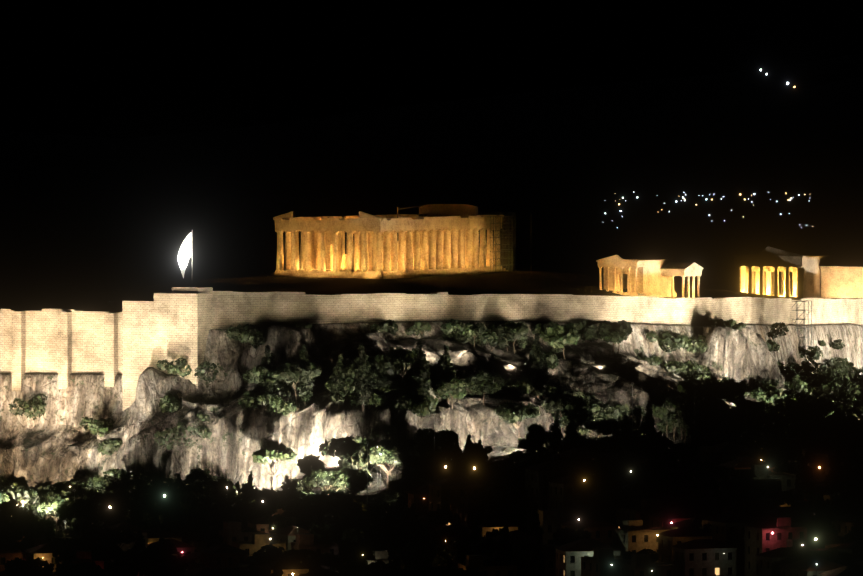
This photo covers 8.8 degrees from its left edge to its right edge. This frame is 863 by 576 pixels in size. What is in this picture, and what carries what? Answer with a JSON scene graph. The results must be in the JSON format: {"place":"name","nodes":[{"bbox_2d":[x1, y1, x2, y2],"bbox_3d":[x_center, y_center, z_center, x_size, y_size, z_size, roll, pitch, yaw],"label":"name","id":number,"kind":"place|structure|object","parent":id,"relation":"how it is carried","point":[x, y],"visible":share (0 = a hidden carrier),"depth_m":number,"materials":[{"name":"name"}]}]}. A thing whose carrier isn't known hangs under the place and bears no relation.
{"place":"outdoors","nodes":[
{"label":"outdoors","id":0,"kind":"place"},
{"bbox_2d":[0,191,862,575],"bbox_3d":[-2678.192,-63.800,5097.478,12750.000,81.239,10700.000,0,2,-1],"label":"ground","id":1,"kind":"structure","parent":0,"point":[98,253],"depth_m":1428.26,"materials":[{"name":"grey stone"}]},
{"bbox_2d":[267,204,507,278],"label":"parthenon temple","id":2,"kind":"structure","parent":1,"relation":"on","point":[435,241],"depth_m":1456.73,"materials":[{"name":"stone"}]},
{"bbox_2d":[22,453,819,574],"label":"street lamps","id":3,"kind":"object","parent":1,"relation":"on","point":[815,539],"visible":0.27,"depth_m":1267.94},
{"bbox_2d":[0,317,862,575],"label":"trees","id":4,"kind":"object","parent":1,"relation":"on","point":[820,409],"visible":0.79,"depth_m":1293.27,"materials":[{"name":"green plant"}]},
{"bbox_2d":[0,438,862,575],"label":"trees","id":5,"kind":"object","parent":1,"relation":"on","point":[748,542],"depth_m":1201.99,"materials":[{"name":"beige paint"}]},
{"bbox_2d":[0,287,862,410],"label":"fortification wall","id":6,"kind":"structure","parent":1,"relation":"on","point":[132,341],"depth_m":1362.39,"materials":[{"name":"stone"}]},
{"bbox_2d":[189,229,194,286],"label":"flag pole","id":7,"kind":"object","parent":6,"relation":"on","point":[192,285],"visible":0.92,"depth_m":1342.99,"materials":[{"name":"grey metal"}]},
{"bbox_2d":[177,232,191,278],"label":"flag","id":8,"kind":"object","parent":7,"relation":"attached to","point":[184,254],"visible":0.98,"depth_m":1343.03,"materials":[{"name":"white fabric"}]},
{"bbox_2d":[27,358,862,538],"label":"floodlight masts","id":9,"kind":"object","parent":1,"relation":"on","point":[602,369],"visible":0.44,"depth_m":1308.43,"materials":[{"name":"metal"}]},
{"bbox_2d":[397,205,811,366],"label":"scaffolding","id":10,"kind":"object","parent":1,"relation":"on","point":[512,264],"visible":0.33,"depth_m":1501.01,"materials":[{"name":"metal"}]},
{"bbox_2d":[596,255,703,297],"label":"erechtheion temple","id":11,"kind":"structure","parent":1,"relation":"on","point":[644,277],"depth_m":1443.95,"materials":[{"name":"stone"}]},
{"bbox_2d":[732,246,862,297],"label":"propylaea gateway","id":12,"kind":"object","parent":1,"relation":"on","point":[820,277],"visible":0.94,"depth_m":1594.51,"materials":[{"name":"stone"}]},
{"bbox_2d":[0,54,862,293],"bbox_3d":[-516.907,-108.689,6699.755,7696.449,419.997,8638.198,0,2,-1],"label":"hills","id":13,"kind":"structure","parent":0,"point":[755,130],"depth_m":8182.96,"materials":[{"name":"black"}]},
{"bbox_2d":[605,69,812,227],"bbox_3d":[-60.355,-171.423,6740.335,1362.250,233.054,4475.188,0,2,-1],"label":"town lights","id":14,"kind":"object","parent":13,"relation":"on","point":[787,83],"visible":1,"depth_m":4880.88},
{"bbox_2d":[0,0,862,138],"label":"sky","id":15,"kind":"structure","parent":0,"point":[118,69],"materials":[{"name":"black"}]}
]}

